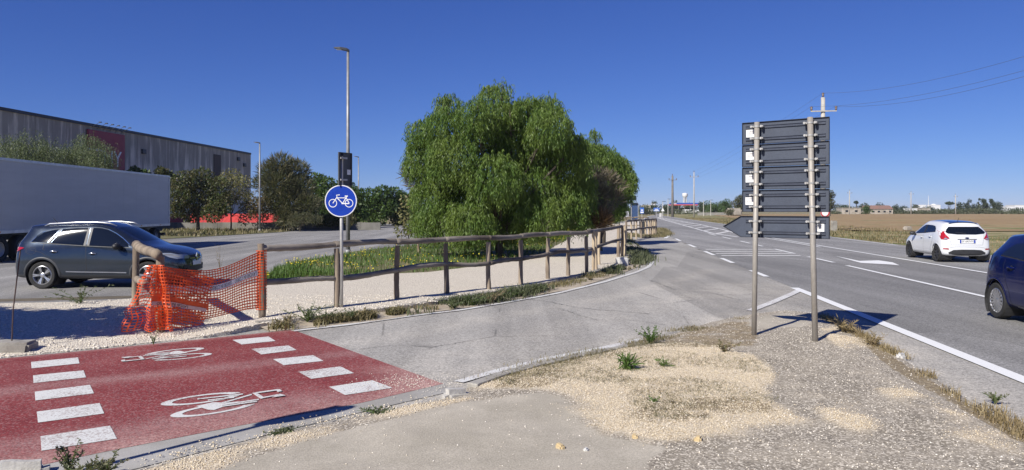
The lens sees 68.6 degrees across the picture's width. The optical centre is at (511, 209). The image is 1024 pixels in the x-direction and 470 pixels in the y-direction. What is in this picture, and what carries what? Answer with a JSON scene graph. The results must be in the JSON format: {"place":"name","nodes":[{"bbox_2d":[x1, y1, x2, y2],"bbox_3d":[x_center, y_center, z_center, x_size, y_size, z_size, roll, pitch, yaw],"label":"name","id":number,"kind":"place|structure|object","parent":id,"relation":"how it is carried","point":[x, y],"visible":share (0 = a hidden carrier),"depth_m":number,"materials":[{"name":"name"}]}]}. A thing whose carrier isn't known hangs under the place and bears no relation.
{"place":"outdoors","nodes":[
{"label":"outdoors","id":0,"kind":"place"},
{"bbox_2d":[0,107,250,221],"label":"warehouse","id":1,"kind":"structure","parent":0,"point":[142,151],"depth_m":79.95,"materials":[{"name":"metal"}]},
{"bbox_2d":[159,227,298,238],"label":"back verge","id":2,"kind":"structure","parent":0,"point":[167,237],"depth_m":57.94,"materials":[{"name":"green plant"}]},
{"bbox_2d":[170,166,234,230],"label":"carob tree","id":3,"kind":"object","parent":2,"relation":"on","point":[210,201],"visible":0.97,"depth_m":67.59,"materials":[{"name":"green plant"}]},
{"bbox_2d":[217,168,257,229],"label":"poplar tree","id":4,"kind":"object","parent":2,"relation":"on","point":[235,182],"visible":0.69,"depth_m":71.62,"materials":[{"name":"green plant"}]},
{"bbox_2d":[244,195,271,229],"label":"brown shrub","id":5,"kind":"object","parent":2,"relation":"on","point":[263,214],"visible":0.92,"depth_m":69.97,"materials":[{"name":"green plant"}]},
{"bbox_2d":[255,142,260,230],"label":"street lamp","id":6,"kind":"object","parent":2,"relation":"on","point":[259,188],"visible":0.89,"depth_m":68.94,"materials":[{"name":"grey metal"}]},
{"bbox_2d":[250,149,323,230],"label":"tamarisk tree","id":7,"kind":"object","parent":2,"relation":"on","point":[285,191],"visible":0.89,"depth_m":70.65,"materials":[{"name":"green plant"}]},
{"bbox_2d":[0,224,471,302],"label":"lorry park","id":8,"kind":"structure","parent":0,"point":[234,248],"depth_m":32.97,"materials":[{"name":"grey asphalt"}]},
{"bbox_2d":[0,157,169,261],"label":"lorry trailer","id":9,"kind":"object","parent":8,"relation":"on","point":[32,193],"visible":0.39,"depth_m":33.45,"materials":[{"name":"grey paint"}]},
{"bbox_2d":[16,218,202,288],"bbox_3d":[-10.561,1.099,19.921,4.384,1.803,2.270,0,0,-1],"label":"parked car","id":10,"kind":"object","parent":8,"relation":"on","point":[53,254],"visible":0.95,"depth_m":19.07,"materials":[{"name":"blue paint"}]},
{"bbox_2d":[170,214,276,222],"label":"red roof","id":11,"kind":"structure","parent":8,"relation":"on","point":[225,219],"depth_m":77.61,"materials":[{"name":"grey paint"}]},
{"bbox_2d":[153,222,380,229],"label":"wall","id":12,"kind":"structure","parent":8,"relation":"on","point":[357,226],"depth_m":75.40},
{"bbox_2d":[360,184,398,225],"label":"dark tree","id":13,"kind":"object","parent":8,"relation":"on","point":[377,204],"visible":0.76,"depth_m":94.52,"materials":[{"name":"green plant"}]},
{"bbox_2d":[384,186,414,224],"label":"dark tree","id":14,"kind":"object","parent":8,"relation":"on","point":[395,217],"visible":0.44,"depth_m":96.72,"materials":[{"name":"green plant"}]},
{"bbox_2d":[0,224,633,357],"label":"gravel path","id":15,"kind":"structure","parent":0,"point":[465,280],"depth_m":13.79,"materials":[{"name":"beige gravel"}]},
{"bbox_2d":[0,339,38,352],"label":"concrete block","id":16,"kind":"object","parent":15,"relation":"on","point":[14,346],"depth_m":9.39,"materials":[{"name":"grey concrete"}]},
{"bbox_2d":[11,250,20,340],"bbox_3d":[-6.320,1.145,9.553,0.119,1.271,0.020,0,0,-11],"label":"iron rod","id":17,"kind":"object","parent":16,"relation":"in","point":[14,296],"visible":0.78,"depth_m":9.54,"materials":[{"name":"metal"}]},
{"bbox_2d":[44,284,113,302],"bbox_3d":[-7.848,1.543,13.532,1.074,0.361,0.913,0,0,-18],"label":"weed","id":18,"kind":"object","parent":15,"relation":"on","point":[80,294],"visible":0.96,"depth_m":13.68,"materials":[{"name":"green plant"}]},
{"bbox_2d":[0,294,208,301],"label":"soil edge","id":19,"kind":"object","parent":15,"relation":"on","point":[71,298],"visible":0.6,"depth_m":14.37,"materials":[{"name":"beige soil"}]},
{"bbox_2d":[131,240,164,332],"bbox_3d":[-5.868,1.310,12.040,0.187,1.542,3.158,0,0,-32],"label":"wooden fence","id":20,"kind":"object","parent":15,"relation":"on","point":[138,247],"visible":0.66,"depth_m":12.20,"materials":[{"name":"brown wood"}]},
{"bbox_2d":[121,250,266,331],"bbox_3d":[-4.593,1.190,11.206,0.604,1.081,2.198,0,0,45],"label":"safety net","id":21,"kind":"object","parent":20,"relation":"attached to","point":[167,299],"visible":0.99,"depth_m":11.05,"materials":[{"name":"orange plastic"}]},
{"bbox_2d":[2,262,628,357],"bbox_3d":[5.721,1.794,45.077,6.592,0.212,79.368,0,0,14],"label":"path edge","id":22,"kind":"object","parent":15,"relation":"on","point":[250,328],"visible":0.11,"depth_m":11.05,"materials":[{"name":"concrete"}]},
{"bbox_2d":[325,152,356,306],"bbox_3d":[-2.988,0.495,13.100,0.494,3.010,0.295,0,0,-30],"label":"bicycle sign","id":23,"kind":"object","parent":15,"relation":"on","point":[341,200],"visible":0.98,"depth_m":13.09,"materials":[{"name":"metal"}]},
{"bbox_2d":[257,225,626,317],"bbox_3d":[0.815,1.290,19.673,1.778,1.526,18.080,0,0,27],"label":"wooden fence","id":24,"kind":"object","parent":15,"relation":"on","point":[396,270],"visible":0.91,"depth_m":15.20,"materials":[{"name":"brown wood"}]},
{"bbox_2d":[588,202,615,248],"bbox_3d":[3.387,0.850,28.843,1.461,2.401,1.275,0,0,35],"label":"dry bush","id":25,"kind":"object","parent":15,"relation":"on","point":[605,216],"visible":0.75,"depth_m":28.66,"materials":[{"name":"plant"}]},
{"bbox_2d":[580,163,629,250],"bbox_3d":[3.720,0.060,30.891,2.839,4.080,1.811,0,0,-43],"label":"dry shrub","id":26,"kind":"object","parent":15,"relation":"on","point":[604,176],"visible":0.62,"depth_m":30.88,"materials":[{"name":"plant"}]},
{"bbox_2d":[585,128,639,242],"bbox_3d":[4.806,-1.040,37.704,3.551,6.379,3.774,0,0,0],"label":"pepper tree","id":27,"kind":"object","parent":15,"relation":"on","point":[621,166],"visible":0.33,"depth_m":37.84,"materials":[{"name":"green plant"}]},
{"bbox_2d":[615,245,665,265],"bbox_3d":[4.868,1.632,29.131,1.712,0.295,10.166,0,0,6],"label":"nose greenery","id":28,"kind":"object","parent":15,"relation":"on","point":[637,256],"visible":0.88,"depth_m":26.30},
{"bbox_2d":[266,226,590,278],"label":"grass verge","id":29,"kind":"object","parent":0,"point":[421,269],"depth_m":25.88,"materials":[{"name":"plant"}]},
{"bbox_2d":[334,47,350,253],"bbox_3d":[-6.639,-2.185,29.348,0.656,8.370,0.295,0,0,0],"label":"street lamp","id":30,"kind":"object","parent":29,"relation":"on","point":[347,146],"visible":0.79,"depth_m":29.30,"materials":[{"name":"grey metal"}]},
{"bbox_2d":[393,194,421,248],"bbox_3d":[-4.553,0.716,33.002,1.811,2.968,1.284,0,0,29],"label":"sapling","id":31,"kind":"object","parent":29,"relation":"on","point":[404,229],"visible":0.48,"depth_m":32.99,"materials":[{"name":"green plant"}]},
{"bbox_2d":[396,161,433,251],"bbox_3d":[-3.797,-0.001,29.878,1.844,4.402,1.723,0,0,0],"label":"bare shrub","id":32,"kind":"object","parent":29,"relation":"on","point":[407,184],"visible":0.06,"depth_m":29.89,"materials":[{"name":"green plant"}]},
{"bbox_2d":[266,225,593,275],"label":"yellow flowers","id":33,"kind":"object","parent":29,"relation":"on","point":[390,258],"visible":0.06,"depth_m":23.27,"materials":[{"name":"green plant"}]},
{"bbox_2d":[399,76,600,257],"bbox_3d":[-0.440,-1.384,27.167,7.567,7.069,4.687,0,0,0],"label":"pepper tree","id":34,"kind":"object","parent":29,"relation":"on","point":[552,157],"visible":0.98,"depth_m":26.55,"materials":[{"name":"green plant"}]},
{"bbox_2d":[0,221,1023,469],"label":"side road","id":35,"kind":"structure","parent":0,"point":[454,345],"depth_m":11.61,"materials":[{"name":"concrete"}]},
{"bbox_2d":[0,459,49,469],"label":"kerb end stone","id":36,"kind":"object","parent":35,"relation":"on","point":[19,464],"visible":1,"depth_m":5.09,"materials":[{"name":"concrete"}]},
{"bbox_2d":[64,454,98,469],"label":"weed","id":37,"kind":"object","parent":35,"relation":"on","point":[82,467],"visible":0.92,"depth_m":5.00,"materials":[{"name":"green plant"}]},
{"bbox_2d":[85,448,129,469],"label":"weed","id":38,"kind":"object","parent":35,"relation":"on","point":[102,464],"visible":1,"depth_m":5.03,"materials":[{"name":"green plant"}]},
{"bbox_2d":[0,330,442,464],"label":"red crossing","id":39,"kind":"object","parent":35,"relation":"on","point":[130,397],"visible":0.98,"depth_m":7.59,"materials":[{"name":"red paint"}]},
{"bbox_2d":[31,357,78,367],"bbox_3d":[-5.359,1.792,8.806,0.487,0.001,0.433,0,0,-34],"label":"painted dash","id":40,"kind":"object","parent":39,"relation":"on","point":[48,363],"visible":1,"depth_m":8.81,"materials":[{"name":"white paint"}]},
{"bbox_2d":[33,370,85,382],"bbox_3d":[-4.876,1.792,8.081,0.476,0.001,0.433,0,0,-33],"label":"painted dash","id":41,"kind":"object","parent":39,"relation":"on","point":[58,376],"visible":1,"depth_m":8.07,"materials":[{"name":"white paint"}]},
{"bbox_2d":[35,385,93,399],"bbox_3d":[-4.408,1.792,7.376,0.493,0.001,0.428,0,0,-35],"label":"painted dash","id":42,"kind":"object","parent":39,"relation":"on","point":[63,392],"visible":1,"depth_m":7.36,"materials":[{"name":"white paint"}]},
{"bbox_2d":[37,403,103,421],"bbox_3d":[-3.914,1.792,6.646,0.507,0.001,0.430,0,0,-35],"label":"painted dash","id":43,"kind":"object","parent":39,"relation":"on","point":[69,412],"visible":1,"depth_m":6.64,"materials":[{"name":"white paint"}]},
{"bbox_2d":[41,426,116,450],"bbox_3d":[-3.423,1.792,5.910,0.516,0.001,0.429,0,0,-36],"label":"painted dash","id":44,"kind":"object","parent":39,"relation":"on","point":[66,439],"visible":1,"depth_m":5.91,"materials":[{"name":"white paint"}]},
{"bbox_2d":[121,348,211,360],"bbox_3d":[-4.274,1.788,9.251,1.002,0.009,0.735,0,0,-34],"label":"bicycle symbol","id":45,"kind":"object","parent":39,"relation":"on","point":[166,353],"visible":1,"depth_m":9.30,"materials":[{"name":"white paint"}]},
{"bbox_2d":[161,389,283,416],"bbox_3d":[-2.672,1.788,7.040,1.077,0.009,0.790,0,0,-34],"label":"bicycle symbol","id":46,"kind":"object","parent":39,"relation":"on","point":[213,406],"visible":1,"depth_m":6.96,"materials":[{"name":"white paint"}]},
{"bbox_2d":[234,336,274,343],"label":"painted dash","id":47,"kind":"object","parent":39,"relation":"on","point":[255,340],"visible":1,"depth_m":10.30,"materials":[{"name":"white paint"}]},
{"bbox_2d":[253,345,295,353],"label":"painted dash","id":48,"kind":"object","parent":39,"relation":"on","point":[266,350],"visible":1,"depth_m":9.63,"materials":[{"name":"white paint"}]},
{"bbox_2d":[274,355,322,364],"bbox_3d":[-2.556,1.792,8.963,0.488,0.001,0.417,0,0,-31],"label":"painted dash","id":49,"kind":"object","parent":39,"relation":"on","point":[297,360],"visible":1,"depth_m":8.93,"materials":[{"name":"white paint"}]},
{"bbox_2d":[300,366,352,378],"bbox_3d":[-2.050,1.792,8.282,0.502,0.001,0.422,0,0,-35],"label":"painted dash","id":50,"kind":"object","parent":39,"relation":"on","point":[325,372],"visible":1,"depth_m":8.27,"materials":[{"name":"white paint"}]},
{"bbox_2d":[330,380,391,394],"bbox_3d":[-1.535,1.792,7.588,0.508,0.001,0.423,0,0,-36],"label":"painted dash","id":51,"kind":"object","parent":39,"relation":"on","point":[345,389],"visible":1,"depth_m":7.57,"materials":[{"name":"white paint"}]},
{"bbox_2d":[333,369,480,395],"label":"gravel","id":52,"kind":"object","parent":39,"relation":"on","point":[410,384],"visible":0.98,"depth_m":7.77,"materials":[{"name":"beige gravel"}]},
{"bbox_2d":[43,384,447,469],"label":"concrete gutter","id":53,"kind":"object","parent":35,"relation":"on","point":[134,454],"visible":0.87,"depth_m":5.93,"materials":[{"name":"grey concrete"}]},
{"bbox_2d":[51,438,84,469],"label":"weed","id":54,"kind":"object","parent":53,"relation":"on","point":[67,457],"visible":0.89,"depth_m":5.07,"materials":[{"name":"green plant"}]},
{"bbox_2d":[128,394,447,468],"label":"gutter chips","id":55,"kind":"object","parent":53,"relation":"on","point":[213,446],"visible":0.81,"depth_m":6.03,"materials":[{"name":"grey stone"}]},
{"bbox_2d":[357,404,394,414],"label":"weed","id":56,"kind":"object","parent":53,"relation":"on","point":[373,411],"visible":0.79,"depth_m":6.61,"materials":[{"name":"green plant"}]},
{"bbox_2d":[255,238,642,322],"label":"kerb","id":57,"kind":"structure","parent":35,"relation":"on","point":[559,279],"depth_m":15.51,"materials":[{"name":"concrete"}]},
{"bbox_2d":[262,264,642,331],"bbox_3d":[2.553,1.777,24.064,3.096,0.038,28.690,0,0,21],"label":"dirt strip","id":58,"kind":"object","parent":35,"relation":"on","point":[380,316],"visible":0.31,"depth_m":13.48,"materials":[{"name":"beige soil"}]},
{"bbox_2d":[282,303,338,321],"bbox_3d":[-3.215,1.608,11.746,0.924,0.311,0.628,0,0,0],"label":"weed","id":59,"kind":"object","parent":58,"relation":"on","point":[307,316],"visible":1,"depth_m":11.78,"materials":[{"name":"green plant"}]},
{"bbox_2d":[267,304,414,330],"bbox_3d":[-2.740,1.711,12.119,0.840,0.158,2.990,0,0,36],"label":"kerb tangle","id":60,"kind":"object","parent":58,"relation":"on","point":[340,317],"visible":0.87,"depth_m":12.00,"materials":[{"name":"green plant"}]},
{"bbox_2d":[445,281,554,305],"bbox_3d":[-0.120,1.686,15.435,1.316,0.207,4.093,0,0,32],"label":"kerb thicket","id":61,"kind":"object","parent":58,"relation":"on","point":[503,297],"visible":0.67,"depth_m":14.90,"materials":[{"name":"green plant"}]},
{"bbox_2d":[442,387,470,398],"bbox_3d":[-0.536,1.797,7.205,0.283,0.182,0.188,0,0,-32],"label":"kerb end stone","id":62,"kind":"object","parent":35,"relation":"on","point":[454,392],"visible":0.48,"depth_m":7.15,"materials":[{"name":"concrete"}]},
{"bbox_2d":[292,261,653,330],"bbox_3d":[1.404,1.792,18.328,1.436,0.001,17.142,0,0,29],"label":"painted line","id":63,"kind":"object","parent":35,"relation":"on","point":[650,264],"visible":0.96,"depth_m":14.22,"materials":[{"name":"white paint"}]},
{"bbox_2d":[394,236,654,315],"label":"kerb weeds","id":64,"kind":"object","parent":35,"relation":"on","point":[619,269],"visible":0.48,"depth_m":20.76,"materials":[{"name":"green plant"}]},
{"bbox_2d":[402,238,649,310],"bbox_3d":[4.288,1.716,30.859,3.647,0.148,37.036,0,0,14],"label":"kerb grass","id":65,"kind":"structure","parent":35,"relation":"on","point":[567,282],"depth_m":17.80,"materials":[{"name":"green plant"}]},
{"bbox_2d":[456,338,641,381],"bbox_3d":[0.589,1.791,9.157,0.220,0.001,3.526,0,0,42],"label":"painted line","id":66,"kind":"object","parent":35,"relation":"on","point":[511,366],"visible":0.62,"depth_m":8.70,"materials":[{"name":"white paint"}]},
{"bbox_2d":[141,310,1023,469],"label":"concrete island","id":67,"kind":"structure","parent":35,"relation":"on","point":[472,434],"depth_m":5.96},
{"bbox_2d":[262,425,301,435],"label":"weed","id":68,"kind":"object","parent":67,"relation":"on","point":[283,430],"visible":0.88,"depth_m":5.97,"materials":[{"name":"green plant"}]},
{"bbox_2d":[467,342,645,387],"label":"island kerb","id":69,"kind":"structure","parent":67,"relation":"on","point":[479,381],"depth_m":8.24,"materials":[{"name":"concrete"}]},
{"bbox_2d":[143,310,1023,469],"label":"scattered chips","id":70,"kind":"object","parent":67,"relation":"on","point":[731,401],"visible":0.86,"depth_m":6.64,"materials":[{"name":"gravel"}]},
{"bbox_2d":[144,326,1023,469],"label":"yellow gravel","id":71,"kind":"structure","parent":67,"relation":"on","point":[642,382],"depth_m":7.00,"materials":[{"name":"beige gravel"}]},
{"bbox_2d":[464,315,749,383],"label":"island edge grass","id":72,"kind":"structure","parent":67,"relation":"on","point":[687,327],"depth_m":9.34,"materials":[{"name":"plant"}]},
{"bbox_2d":[613,349,646,369],"bbox_3d":[1.256,1.633,8.077,0.305,0.261,0.320,0,0,-33],"label":"grass tuft","id":73,"kind":"object","parent":67,"relation":"on","point":[627,361],"visible":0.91,"depth_m":8.06,"materials":[{"name":"green plant"}]},
{"bbox_2d":[494,341,782,421],"bbox_3d":[1.788,1.698,8.019,2.774,0.055,3.702,0,0,45],"label":"gravel patch","id":74,"kind":"object","parent":67,"relation":"on","point":[645,407],"visible":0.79,"depth_m":7.56,"materials":[{"name":"beige gravel"}]},
{"bbox_2d":[636,326,660,343],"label":"weed","id":75,"kind":"object","parent":67,"relation":"on","point":[651,338],"visible":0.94,"depth_m":9.85,"materials":[{"name":"green plant"}]},
{"bbox_2d":[716,339,741,351],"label":"dry weed","id":76,"kind":"object","parent":67,"relation":"on","point":[724,348],"visible":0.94,"depth_m":9.05,"materials":[{"name":"plant"}]},
{"bbox_2d":[723,117,829,341],"bbox_3d":[3.566,0.405,10.255,1.456,3.272,0.120,0,0,38],"label":"direction sign","id":77,"kind":"object","parent":67,"relation":"on","point":[804,183],"visible":0.99,"depth_m":10.20,"materials":[{"name":"metal"}]},
{"bbox_2d":[833,314,859,332],"bbox_3d":[4.774,1.667,10.715,0.369,0.336,0.468,0,0,0],"label":"dry weed","id":78,"kind":"object","parent":67,"relation":"on","point":[842,325],"visible":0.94,"depth_m":10.72,"materials":[{"name":"plant"}]},
{"bbox_2d":[863,330,885,345],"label":"dry weed","id":79,"kind":"object","parent":67,"relation":"on","point":[873,341],"visible":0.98,"depth_m":9.71,"materials":[{"name":"plant"}]},
{"bbox_2d":[818,312,1023,441],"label":"dry grass","id":80,"kind":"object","parent":67,"relation":"on","point":[894,350],"visible":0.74,"depth_m":6.75,"materials":[{"name":"beige plant"}]},
{"bbox_2d":[747,290,799,310],"bbox_3d":[5.380,1.791,15.112,0.192,0.001,4.172,0,0,33],"label":"painted line","id":81,"kind":"object","parent":35,"relation":"on","point":[794,292],"visible":0.91,"depth_m":14.84,"materials":[{"name":"white paint"}]},
{"bbox_2d":[982,391,1008,403],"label":"weed","id":82,"kind":"object","parent":35,"relation":"on","point":[992,396],"visible":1,"depth_m":6.94,"materials":[{"name":"green plant"}]},
{"bbox_2d":[0,0,1023,209],"label":"sky","id":83,"kind":"structure","parent":0,"point":[673,85],"materials":[{"name":"blue"}]},
{"bbox_2d":[257,210,834,249],"bbox_3d":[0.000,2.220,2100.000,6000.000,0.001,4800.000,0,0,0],"label":"ground","id":84,"kind":"structure","parent":0,"point":[639,215],"depth_m":475.78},
{"bbox_2d":[0,127,71,163],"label":"pepper tree","id":85,"kind":"object","parent":84,"relation":"on","point":[44,153],"visible":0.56,"depth_m":51.62,"materials":[{"name":"green plant"}]},
{"bbox_2d":[46,132,121,169],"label":"pepper tree","id":86,"kind":"object","parent":84,"relation":"on","point":[80,159],"visible":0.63,"depth_m":53.05,"materials":[{"name":"green plant"}]},
{"bbox_2d":[153,165,174,179],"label":"shrub","id":87,"kind":"object","parent":84,"relation":"on","point":[162,170],"visible":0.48,"depth_m":78.08,"materials":[{"name":"green plant"}]},
{"bbox_2d":[286,212,323,230],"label":"shrub","id":88,"kind":"object","parent":84,"relation":"on","point":[304,219],"visible":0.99,"depth_m":70.07,"materials":[{"name":"green plant"}]},
{"bbox_2d":[305,172,337,222],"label":"green tree","id":89,"kind":"object","parent":84,"relation":"on","point":[324,187],"visible":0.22,"depth_m":81.05,"materials":[{"name":"green plant"}]},
{"bbox_2d":[313,212,357,229],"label":"shrub","id":90,"kind":"object","parent":84,"relation":"on","point":[329,219],"visible":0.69,"depth_m":73.69,"materials":[{"name":"green plant"}]},
{"bbox_2d":[336,180,369,221],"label":"green tree","id":91,"kind":"object","parent":84,"relation":"on","point":[359,212],"visible":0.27,"depth_m":82.93,"materials":[{"name":"green plant"}]},
{"bbox_2d":[626,196,637,219],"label":"kiosk","id":92,"kind":"object","parent":84,"relation":"on","point":[634,211],"visible":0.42,"depth_m":149.35,"materials":[{"name":"blue glass"}]},
{"bbox_2d":[671,174,676,216],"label":"utility pole","id":93,"kind":"object","parent":84,"relation":"on","point":[672,199],"visible":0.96,"depth_m":189.79,"materials":[{"name":"grey metal"}]},
{"bbox_2d":[618,221,647,234],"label":"gravel patch","id":94,"kind":"object","parent":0,"point":[628,227],"visible":0.17,"depth_m":79.09,"materials":[{"name":"stone"}]},
{"bbox_2d":[625,218,656,238],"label":"wooden fence","id":95,"kind":"object","parent":94,"relation":"on","point":[652,226],"visible":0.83,"depth_m":49.06,"materials":[{"name":"brown wood"}]},
{"bbox_2d":[620,227,674,237],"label":"dry grass","id":96,"kind":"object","parent":94,"relation":"on","point":[663,232],"visible":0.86,"depth_m":51.47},
{"bbox_2d":[645,213,1023,375],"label":"road","id":97,"kind":"structure","parent":0,"point":[969,324],"depth_m":18.62,"materials":[{"name":"grey asphalt"}]},
{"bbox_2d":[841,257,897,264],"bbox_3d":[12.695,1.792,26.817,1.134,0.001,4.934,0,0,12],"label":"painted arrow","id":98,"kind":"object","parent":97,"relation":"on","point":[879,262],"visible":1,"depth_m":25.60,"materials":[{"name":"white paint"}]},
{"bbox_2d":[775,238,986,272],"bbox_3d":[14.246,1.785,27.500,0.150,0.001,61.423,0,0,7],"label":"painted line","id":99,"kind":"object","parent":97,"relation":"on","point":[894,257],"visible":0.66,"depth_m":27.32,"materials":[{"name":"white paint"}]},
{"bbox_2d":[792,288,1023,382],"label":"painted line","id":100,"kind":"object","parent":97,"relation":"on","point":[998,369],"visible":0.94,"depth_m":10.14,"materials":[{"name":"white paint"}]},
{"bbox_2d":[845,265,984,296],"bbox_3d":[9.199,1.788,10.600,0.146,0.001,27.390,0,0,7],"label":"painted line","id":101,"kind":"object","parent":97,"relation":"on","point":[920,281],"visible":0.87,"depth_m":18.49,"materials":[{"name":"white paint"}]},
{"bbox_2d":[906,218,989,261],"bbox_3d":[15.734,1.027,27.303,2.029,1.530,3.677,0,0,8],"label":"white car","id":102,"kind":"object","parent":97,"relation":"on","point":[940,240],"visible":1,"depth_m":25.78,"materials":[{"name":"paint"}]},
{"bbox_2d":[984,234,1023,317],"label":"blue car","id":103,"kind":"object","parent":97,"relation":"on","point":[1004,294],"visible":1,"depth_m":12.15,"materials":[{"name":"blue paint"}]},
{"bbox_2d":[663,214,1023,254],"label":"roadside verge","id":104,"kind":"structure","parent":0,"point":[1002,234],"depth_m":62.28,"materials":[{"name":"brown plant"}]},
{"bbox_2d":[701,200,724,211],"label":"tree","id":105,"kind":"object","parent":104,"relation":"on","point":[714,207],"visible":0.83,"depth_m":283.82,"materials":[{"name":"green plant"}]},
{"bbox_2d":[810,93,836,215],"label":"utility pole","id":106,"kind":"object","parent":104,"relation":"on","point":[823,111],"visible":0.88,"depth_m":66.83,"materials":[{"name":"concrete"}]},
{"bbox_2d":[716,214,1023,230],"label":"ploughed field","id":107,"kind":"structure","parent":0,"point":[982,220],"depth_m":144.30,"materials":[{"name":"brown soil"}]},
{"bbox_2d":[629,207,1023,214],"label":"field scrub","id":108,"kind":"object","parent":107,"relation":"on","point":[979,210],"visible":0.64,"depth_m":346.10,"materials":[{"name":"green plant"}]},
{"bbox_2d":[836,208,860,213],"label":"ruin wall","id":109,"kind":"structure","parent":107,"relation":"on","point":[852,210],"depth_m":345.00,"materials":[{"name":"stone"}]},
{"bbox_2d":[862,205,892,213],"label":"farmhouse ruin","id":110,"kind":"object","parent":107,"relation":"on","point":[883,209],"visible":0.79,"depth_m":345.00,"materials":[{"name":"stone"}]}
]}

